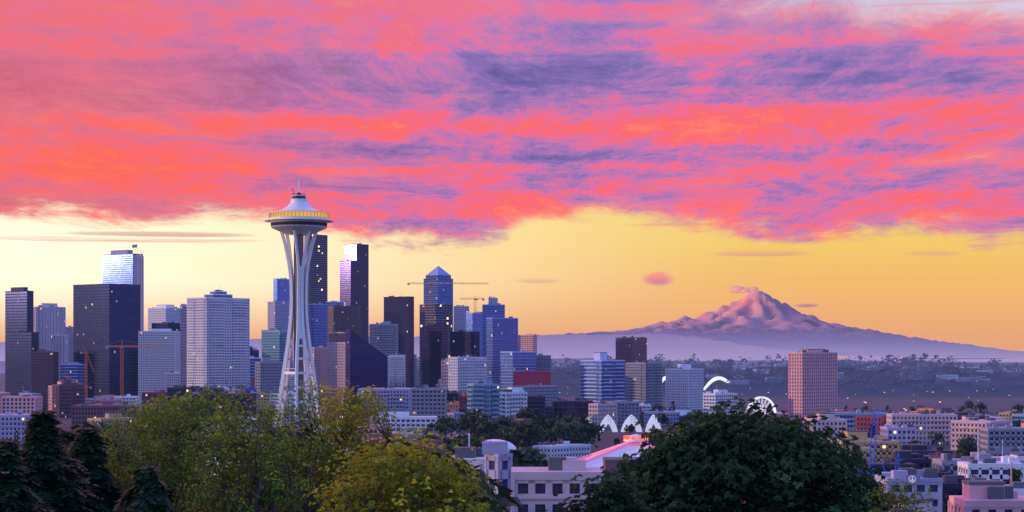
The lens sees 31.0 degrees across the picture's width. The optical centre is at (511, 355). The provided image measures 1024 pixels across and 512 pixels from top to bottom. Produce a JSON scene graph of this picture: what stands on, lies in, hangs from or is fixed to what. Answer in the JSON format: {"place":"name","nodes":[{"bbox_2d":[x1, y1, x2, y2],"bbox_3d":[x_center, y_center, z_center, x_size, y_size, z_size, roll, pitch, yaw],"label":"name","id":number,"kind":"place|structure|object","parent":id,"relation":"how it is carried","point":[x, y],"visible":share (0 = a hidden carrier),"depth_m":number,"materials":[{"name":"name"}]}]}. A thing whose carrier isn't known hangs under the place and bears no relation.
{"place":"outdoors","nodes":[
{"label":"outdoors","id":0,"kind":"place"},
{"bbox_2d":[0,358,1022,372],"bbox_3d":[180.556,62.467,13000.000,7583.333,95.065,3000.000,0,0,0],"label":"ridge","id":1,"kind":"structure","parent":0,"point":[2,364],"depth_m":12289.61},
{"bbox_2d":[0,332,1023,361],"bbox_3d":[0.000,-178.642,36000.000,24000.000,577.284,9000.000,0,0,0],"label":"ridge","id":2,"kind":"structure","parent":0,"point":[670,347],"depth_m":32594.20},
{"bbox_2d":[0,358,1023,509],"bbox_3d":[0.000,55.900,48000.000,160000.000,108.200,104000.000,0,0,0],"label":"ground","id":3,"kind":"structure","parent":0,"point":[993,404],"depth_m":4166.76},
{"bbox_2d":[0,410,32,443],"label":"building","id":4,"kind":"structure","parent":3,"relation":"on","point":[10,423],"depth_m":1253.69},
{"bbox_2d":[5,287,33,391],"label":"tower","id":5,"kind":"structure","parent":3,"relation":"on","point":[19,309],"depth_m":2529.99,"materials":[{"name":"glass"}]},
{"bbox_2d":[1,393,42,413],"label":"building","id":6,"kind":"structure","parent":3,"relation":"on","point":[28,403],"depth_m":1517.59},
{"bbox_2d":[6,331,38,395],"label":"tower","id":7,"kind":"structure","parent":3,"relation":"on","point":[21,346],"depth_m":2513.82,"materials":[{"name":"concrete"}]},
{"bbox_2d":[0,430,51,511],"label":"conifer","id":8,"kind":"object","parent":3,"relation":"on","point":[14,495],"visible":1,"depth_m":39.73,"materials":[{"name":"green plant"}]},
{"bbox_2d":[31,349,58,410],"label":"tower","id":9,"kind":"structure","parent":3,"relation":"on","point":[44,369],"depth_m":2412.88,"materials":[{"name":"concrete"}]},
{"bbox_2d":[34,303,65,350],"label":"skyscraper","id":10,"kind":"structure","parent":3,"relation":"on","point":[49,319],"depth_m":2712.64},
{"bbox_2d":[0,403,103,511],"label":"conifer","id":11,"kind":"object","parent":3,"relation":"on","point":[48,462],"visible":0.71,"depth_m":45.60,"materials":[{"name":"green plant"}]},
{"bbox_2d":[51,331,68,380],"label":"tower","id":12,"kind":"structure","parent":3,"relation":"on","point":[60,343],"depth_m":2650.00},
{"bbox_2d":[52,377,84,417],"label":"building","id":13,"kind":"structure","parent":3,"relation":"on","point":[67,394],"depth_m":1793.94,"materials":[{"name":"concrete"}]},
{"bbox_2d":[60,362,86,398],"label":"tower","id":14,"kind":"structure","parent":3,"relation":"on","point":[76,370],"depth_m":2357.00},
{"bbox_2d":[68,421,123,511],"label":"conifer","id":15,"kind":"object","parent":3,"relation":"on","point":[89,446],"visible":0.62,"depth_m":49.66,"materials":[{"name":"green plant"}]},
{"bbox_2d":[71,402,138,429],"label":"building","id":16,"kind":"structure","parent":3,"relation":"on","point":[81,413],"depth_m":1454.43,"materials":[{"name":"concrete"}]},
{"bbox_2d":[73,284,140,397],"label":"navy tower","id":17,"kind":"structure","parent":3,"relation":"on","point":[104,315],"depth_m":2420.01,"materials":[{"name":"glass"}]},
{"bbox_2d":[87,412,147,438],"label":"building","id":18,"kind":"structure","parent":3,"relation":"on","point":[109,417],"depth_m":1330.15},
{"bbox_2d":[103,250,142,283],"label":"tall tower","id":19,"kind":"structure","parent":3,"relation":"on","point":[118,266],"depth_m":3321.32,"materials":[{"name":"glass"}]},
{"bbox_2d":[134,251,143,330],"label":"skyscraper","id":20,"kind":"structure","parent":3,"relation":"on","point":[139,269],"depth_m":3290.00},
{"bbox_2d":[112,460,174,511],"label":"conifer tree","id":21,"kind":"object","parent":3,"relation":"on","point":[147,491],"visible":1,"depth_m":43.71,"materials":[{"name":"green plant"}]},
{"bbox_2d":[142,390,166,416],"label":"building","id":22,"kind":"structure","parent":3,"relation":"on","point":[146,396],"depth_m":1799.97,"materials":[{"name":"brick"}]},
{"bbox_2d":[138,328,179,410],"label":"tower","id":23,"kind":"structure","parent":3,"relation":"on","point":[157,365],"depth_m":2318.09,"materials":[{"name":"concrete"}]},
{"bbox_2d":[97,393,222,511],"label":"green tree","id":24,"kind":"object","parent":3,"relation":"on","point":[172,461],"visible":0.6,"depth_m":51.86,"materials":[{"name":"green plant"}]},
{"bbox_2d":[148,305,179,330],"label":"white tower","id":25,"kind":"structure","parent":3,"relation":"on","point":[164,313],"depth_m":2914.79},
{"bbox_2d":[165,371,179,391],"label":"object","id":26,"kind":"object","parent":3,"relation":"on","point":[172,378],"visible":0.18,"depth_m":2200.00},
{"bbox_2d":[180,304,186,386],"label":"skyscraper","id":27,"kind":"structure","parent":3,"relation":"on","point":[183,344],"depth_m":2150.00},
{"bbox_2d":[167,385,202,418],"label":"building","id":28,"kind":"structure","parent":3,"relation":"on","point":[184,389],"depth_m":1599.63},
{"bbox_2d":[113,383,272,511],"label":"green tree","id":29,"kind":"object","parent":3,"relation":"on","point":[190,416],"visible":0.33,"depth_m":55.55,"materials":[{"name":"green plant"}]},
{"bbox_2d":[187,290,249,388],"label":"skyscraper","id":30,"kind":"structure","parent":3,"relation":"on","point":[218,338],"depth_m":2117.84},
{"bbox_2d":[187,387,256,421],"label":"building","id":31,"kind":"structure","parent":3,"relation":"on","point":[244,399],"depth_m":1396.51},
{"bbox_2d":[181,383,322,511],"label":"tree","id":32,"kind":"object","parent":3,"relation":"on","point":[260,492],"visible":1,"depth_m":46.64,"materials":[{"name":"green plant"}]},
{"bbox_2d":[0,419,523,511],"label":"slope trees","id":33,"kind":"object","parent":3,"relation":"on","point":[502,499],"visible":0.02,"depth_m":191.36,"materials":[{"name":"green plant"}]},
{"bbox_2d":[255,356,282,392],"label":"building","id":34,"kind":"structure","parent":3,"relation":"on","point":[268,371],"depth_m":1908.52,"materials":[{"name":"concrete"}]},
{"bbox_2d":[261,328,289,389],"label":"office building","id":35,"kind":"structure","parent":3,"relation":"on","point":[273,343],"depth_m":2206.25,"materials":[{"name":"glass"}]},
{"bbox_2d":[267,300,291,374],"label":"tower","id":36,"kind":"structure","parent":3,"relation":"on","point":[278,314],"depth_m":3109.60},
{"bbox_2d":[273,278,289,301],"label":"skyscraper","id":37,"kind":"structure","parent":3,"relation":"on","point":[281,291],"depth_m":3508.63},
{"bbox_2d":[264,185,333,426],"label":"observation tower","id":38,"kind":"structure","parent":3,"relation":"on","point":[298,217],"depth_m":1296.42,"materials":[{"name":"grey"}]},
{"bbox_2d":[229,378,368,511],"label":"tree","id":39,"kind":"object","parent":3,"relation":"on","point":[308,433],"visible":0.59,"depth_m":50.02,"materials":[{"name":"green plant"}]},
{"bbox_2d":[307,234,327,303],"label":"skyscraper","id":40,"kind":"structure","parent":3,"relation":"on","point":[318,281],"depth_m":3416.88,"materials":[{"name":"glass"}]},
{"bbox_2d":[308,303,326,346],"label":"skyscraper","id":41,"kind":"structure","parent":3,"relation":"on","point":[317,315],"depth_m":2506.97,"materials":[{"name":"glass"}]},
{"bbox_2d":[307,345,329,385],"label":"tower","id":42,"kind":"structure","parent":3,"relation":"on","point":[321,355],"depth_m":2109.42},
{"bbox_2d":[311,384,341,407],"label":"building","id":43,"kind":"structure","parent":3,"relation":"on","point":[331,390],"depth_m":1826.09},
{"bbox_2d":[327,331,345,405],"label":"skyscraper","id":44,"kind":"structure","parent":3,"relation":"on","point":[336,344],"depth_m":2206.91,"materials":[{"name":"concrete"}]},
{"bbox_2d":[327,304,360,341],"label":"brown tower","id":45,"kind":"structure","parent":3,"relation":"on","point":[341,318],"depth_m":2917.01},
{"bbox_2d":[296,383,408,511],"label":"yellow tree","id":46,"kind":"object","parent":3,"relation":"on","point":[349,418],"visible":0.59,"depth_m":51.83,"materials":[{"name":"green plant"}]},
{"bbox_2d":[344,243,368,342],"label":"skyscraper","id":47,"kind":"structure","parent":3,"relation":"on","point":[359,252],"depth_m":3915.97,"materials":[{"name":"glass"}]},
{"bbox_2d":[340,260,358,305],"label":"skyscraper","id":48,"kind":"structure","parent":47,"relation":"attached to","point":[349,282],"depth_m":3889.78,"materials":[{"name":"glass"}]},
{"bbox_2d":[346,329,387,410],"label":"wedge tower","id":49,"kind":"structure","parent":3,"relation":"on","point":[366,363],"depth_m":2053.48,"materials":[{"name":"glass"}]},
{"bbox_2d":[369,321,397,355],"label":"tower","id":50,"kind":"structure","parent":3,"relation":"on","point":[383,337],"depth_m":2327.03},
{"bbox_2d":[357,387,410,415],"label":"building","id":51,"kind":"structure","parent":3,"relation":"on","point":[400,399],"depth_m":1589.70,"materials":[{"name":"concrete"}]},
{"bbox_2d":[387,353,405,387],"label":"office building","id":52,"kind":"structure","parent":3,"relation":"on","point":[396,377],"depth_m":2300.00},
{"bbox_2d":[383,295,413,387],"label":"dark tower","id":53,"kind":"structure","parent":3,"relation":"on","point":[399,311],"depth_m":3007.53,"materials":[{"name":"glass"}]},
{"bbox_2d":[303,426,504,511],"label":"yellow tree","id":54,"kind":"object","parent":3,"relation":"on","point":[418,480],"visible":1,"depth_m":41.55,"materials":[{"name":"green plant"}]},
{"bbox_2d":[371,410,436,431],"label":"building","id":55,"kind":"structure","parent":3,"relation":"on","point":[404,420],"depth_m":1250.40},
{"bbox_2d":[411,385,446,423],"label":"building","id":56,"kind":"structure","parent":3,"relation":"on","point":[426,400],"depth_m":1362.53,"materials":[{"name":"concrete"}]},
{"bbox_2d":[422,323,447,387],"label":"tower","id":57,"kind":"structure","parent":3,"relation":"on","point":[434,343],"depth_m":2722.63,"materials":[{"name":"glass"}]},
{"bbox_2d":[419,303,451,384],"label":"skyscraper","id":58,"kind":"structure","parent":3,"relation":"on","point":[441,314],"depth_m":2917.23,"materials":[{"name":"glass"}]},
{"bbox_2d":[423,266,452,331],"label":"skyscraper","id":59,"kind":"structure","parent":3,"relation":"on","point":[441,293],"depth_m":3315.11,"materials":[{"name":"glass"}]},
{"bbox_2d":[441,353,447,389],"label":"office building","id":60,"kind":"structure","parent":3,"relation":"on","point":[444,373],"depth_m":1920.00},
{"bbox_2d":[426,432,484,474],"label":"building","id":61,"kind":"structure","parent":3,"relation":"on","point":[467,453],"depth_m":332.32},
{"bbox_2d":[453,305,468,331],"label":"tower","id":62,"kind":"structure","parent":3,"relation":"on","point":[460,312],"depth_m":3000.00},
{"bbox_2d":[450,330,479,356],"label":"tower","id":63,"kind":"structure","parent":3,"relation":"on","point":[462,342],"depth_m":2722.86,"materials":[{"name":"glass"}]},
{"bbox_2d":[448,355,486,392],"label":"office building","id":64,"kind":"structure","parent":3,"relation":"on","point":[463,370],"depth_m":1908.38,"materials":[{"name":"concrete"}]},
{"bbox_2d":[466,312,481,356],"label":"blue tower","id":65,"kind":"structure","parent":3,"relation":"on","point":[474,321],"depth_m":2807.31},
{"bbox_2d":[417,432,547,466],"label":"trees","id":66,"kind":"object","parent":3,"relation":"on","point":[519,459],"visible":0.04,"depth_m":658.04,"materials":[{"name":"green plant"}]},
{"bbox_2d":[467,380,499,431],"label":"building","id":67,"kind":"structure","parent":3,"relation":"on","point":[483,397],"depth_m":1317.28,"materials":[{"name":"glass"}]},
{"bbox_2d":[482,303,504,356],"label":"tower","id":68,"kind":"structure","parent":3,"relation":"on","point":[494,310],"depth_m":2690.00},
{"bbox_2d":[482,441,512,510],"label":"stair tower","id":69,"kind":"structure","parent":3,"relation":"on","point":[498,460],"depth_m":325.88,"materials":[{"name":"concrete"}]},
{"bbox_2d":[486,317,517,388],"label":"tower","id":70,"kind":"structure","parent":3,"relation":"on","point":[501,334],"depth_m":2658.07,"materials":[{"name":"glass"}]},
{"bbox_2d":[423,407,600,455],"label":"trees","id":71,"kind":"object","parent":3,"relation":"on","point":[582,429],"visible":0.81,"depth_m":1101.55,"materials":[{"name":"green plant"}]},
{"bbox_2d":[499,386,526,417],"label":"building","id":72,"kind":"structure","parent":3,"relation":"on","point":[513,400],"depth_m":1373.13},
{"bbox_2d":[500,350,535,390],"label":"office building","id":73,"kind":"structure","parent":3,"relation":"on","point":[517,360],"depth_m":2309.74,"materials":[{"name":"glass"}]},
{"bbox_2d":[518,334,536,354],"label":"office building","id":74,"kind":"structure","parent":3,"relation":"on","point":[526,342],"depth_m":2907.33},
{"bbox_2d":[513,370,550,385],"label":"red block","id":75,"kind":"structure","parent":3,"relation":"on","point":[528,377],"depth_m":2000.00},
{"bbox_2d":[527,385,544,425],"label":"building","id":76,"kind":"structure","parent":3,"relation":"on","point":[536,403],"depth_m":1546.05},
{"bbox_2d":[522,383,557,405],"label":"building","id":77,"kind":"structure","parent":3,"relation":"on","point":[550,392],"depth_m":1828.39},
{"bbox_2d":[536,353,550,370],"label":"building","id":78,"kind":"structure","parent":3,"relation":"on","point":[543,362],"depth_m":2350.00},
{"bbox_2d":[510,456,603,511],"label":"building","id":79,"kind":"structure","parent":3,"relation":"on","point":[534,489],"depth_m":300.00,"materials":[{"name":"concrete"}]},
{"bbox_2d":[532,441,590,460],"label":"building","id":80,"kind":"structure","parent":3,"relation":"on","point":[566,448],"depth_m":1065.50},
{"bbox_2d":[552,397,592,418],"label":"building","id":81,"kind":"structure","parent":3,"relation":"on","point":[578,407],"depth_m":1600.40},
{"bbox_2d":[148,400,1023,505],"bbox_3d":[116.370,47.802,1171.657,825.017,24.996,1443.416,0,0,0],"label":"street trees","id":82,"kind":"object","parent":3,"relation":"on","point":[965,447],"visible":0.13,"depth_m":1332.80,"materials":[{"name":"green plant"}]},
{"bbox_2d":[580,352,624,402],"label":"office building","id":83,"kind":"structure","parent":3,"relation":"on","point":[602,375],"depth_m":1911.74,"materials":[{"name":"glass"}]},
{"bbox_2d":[588,393,616,427],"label":"building","id":84,"kind":"structure","parent":3,"relation":"on","point":[600,411],"depth_m":1534.67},
{"bbox_2d":[544,466,667,511],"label":"tree","id":85,"kind":"object","parent":3,"relation":"on","point":[607,497],"visible":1,"depth_m":53.65,"materials":[{"name":"green plant"}]},
{"bbox_2d":[577,434,654,466],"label":"roof","id":86,"kind":"structure","parent":3,"relation":"on","point":[631,444],"depth_m":949.80,"materials":[{"name":"pink"}]},
{"bbox_2d":[597,399,639,425],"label":"building","id":87,"kind":"structure","parent":3,"relation":"on","point":[626,408],"depth_m":1571.38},
{"bbox_2d":[602,457,643,480],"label":"building","id":88,"kind":"structure","parent":3,"relation":"on","point":[609,463],"depth_m":538.87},
{"bbox_2d":[587,415,661,431],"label":"white arches","id":89,"kind":"structure","parent":3,"relation":"on","point":[650,423],"depth_m":1449.70,"materials":[{"name":"white"}]},
{"bbox_2d":[615,336,646,398],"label":"dark tower","id":90,"kind":"structure","parent":3,"relation":"on","point":[631,349],"depth_m":3012.09,"materials":[{"name":"concrete"}]},
{"bbox_2d":[625,360,662,408],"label":"high-rise building","id":91,"kind":"structure","parent":3,"relation":"on","point":[644,381],"depth_m":2009.61,"materials":[{"name":"concrete"}]},
{"bbox_2d":[642,409,679,425],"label":"building","id":92,"kind":"structure","parent":3,"relation":"on","point":[673,416],"depth_m":1576.20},
{"bbox_2d":[665,363,703,412],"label":"high-rise building","id":93,"kind":"structure","parent":3,"relation":"on","point":[684,382],"depth_m":2111.16,"materials":[{"name":"concrete"}]},
{"bbox_2d":[703,385,737,415],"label":"building","id":94,"kind":"structure","parent":3,"relation":"on","point":[710,399],"depth_m":1708.10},
{"bbox_2d":[607,396,900,511],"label":"tree","id":95,"kind":"object","parent":3,"relation":"on","point":[705,464],"visible":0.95,"depth_m":57.88,"materials":[{"name":"green plant"}]},
{"bbox_2d":[563,291,1023,357],"bbox_3d":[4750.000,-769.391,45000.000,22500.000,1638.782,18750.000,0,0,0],"label":"mountain","id":96,"kind":"structure","parent":3,"relation":"on","point":[760,319],"depth_m":42158.21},
{"bbox_2d":[788,349,837,420],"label":"pink tower","id":97,"kind":"structure","parent":3,"relation":"on","point":[813,381],"depth_m":1711.18,"materials":[{"name":"concrete"}]},
{"bbox_2d":[806,412,846,437],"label":"building","id":98,"kind":"structure","parent":3,"relation":"on","point":[834,422],"depth_m":1184.59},
{"bbox_2d":[807,408,885,435],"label":"building","id":99,"kind":"structure","parent":3,"relation":"on","point":[863,422],"depth_m":1305.67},
{"bbox_2d":[837,439,873,467],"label":"building","id":100,"kind":"structure","parent":3,"relation":"on","point":[865,451],"depth_m":732.41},
{"bbox_2d":[820,430,899,461],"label":"building","id":101,"kind":"structure","parent":3,"relation":"on","point":[885,447],"depth_m":893.84,"materials":[{"name":"concrete"}]},
{"bbox_2d":[864,459,916,474],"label":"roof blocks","id":102,"kind":"structure","parent":3,"relation":"on","point":[888,465],"depth_m":700.00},
{"bbox_2d":[862,479,932,511],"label":"tree","id":103,"kind":"object","parent":3,"relation":"on","point":[906,501],"visible":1,"depth_m":44.90,"materials":[{"name":"green plant"}]},
{"bbox_2d":[880,418,916,443],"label":"building","id":104,"kind":"structure","parent":3,"relation":"on","point":[902,433],"depth_m":1082.95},
{"bbox_2d":[875,468,942,511],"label":"building","id":105,"kind":"structure","parent":3,"relation":"on","point":[931,479],"depth_m":420.40,"materials":[{"name":"concrete"}]},
{"bbox_2d":[887,450,931,469],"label":"building","id":106,"kind":"structure","parent":3,"relation":"on","point":[921,461],"depth_m":791.17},
{"bbox_2d":[888,497,932,511],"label":"building","id":107,"kind":"structure","parent":3,"relation":"on","point":[923,504],"depth_m":333.65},
{"bbox_2d":[886,410,957,443],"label":"building","id":108,"kind":"structure","parent":3,"relation":"on","point":[924,423],"depth_m":1250.00,"materials":[{"name":"concrete"}]},
{"bbox_2d":[900,444,952,454],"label":"building","id":109,"kind":"structure","parent":3,"relation":"on","point":[925,449],"depth_m":981.21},
{"bbox_2d":[852,460,1023,511],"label":"slope trees","id":110,"kind":"object","parent":3,"relation":"on","point":[1016,474],"visible":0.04,"depth_m":540.73,"materials":[{"name":"green plant"}]},
{"bbox_2d":[938,472,969,507],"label":"building","id":111,"kind":"structure","parent":3,"relation":"on","point":[952,484],"depth_m":430.40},
{"bbox_2d":[932,453,1000,474],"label":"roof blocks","id":112,"kind":"structure","parent":3,"relation":"on","point":[947,462],"depth_m":640.40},
{"bbox_2d":[950,417,1012,451],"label":"building","id":113,"kind":"structure","parent":3,"relation":"on","point":[961,429],"depth_m":1162.35,"materials":[{"name":"concrete"}]},
{"bbox_2d":[948,462,1023,511],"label":"building","id":114,"kind":"structure","parent":3,"relation":"on","point":[988,496],"depth_m":352.69,"materials":[{"name":"concrete"}]},
{"bbox_2d":[957,434,1023,484],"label":"building","id":115,"kind":"structure","parent":3,"relation":"on","point":[988,468],"depth_m":585.87,"materials":[{"name":"concrete"}]},
{"bbox_2d":[979,423,1023,452],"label":"building","id":116,"kind":"structure","parent":3,"relation":"on","point":[994,435],"depth_m":1000.40,"materials":[{"name":"concrete"}]},
{"bbox_2d":[986,445,1023,455],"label":"building","id":117,"kind":"structure","parent":3,"relation":"on","point":[1007,450],"depth_m":913.59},
{"bbox_2d":[0,0,1023,357],"label":"sky","id":118,"kind":"structure","parent":0,"point":[584,166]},
{"bbox_2d":[417,365,1023,396],"bbox_3d":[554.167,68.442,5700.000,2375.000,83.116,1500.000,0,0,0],"label":"distant hillside","id":119,"kind":"structure","parent":0,"point":[895,388],"depth_m":5044.77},
{"bbox_2d":[292,353,1023,392],"bbox_3d":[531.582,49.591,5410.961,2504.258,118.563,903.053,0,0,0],"label":"beacon hill trees","id":120,"kind":"object","parent":119,"relation":"on","point":[907,361],"visible":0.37,"depth_m":5325.77,"materials":[{"name":"green plant"}]},
{"bbox_2d":[832,410,885,429],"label":"building","id":121,"kind":"structure","parent":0,"point":[849,417],"depth_m":1310.40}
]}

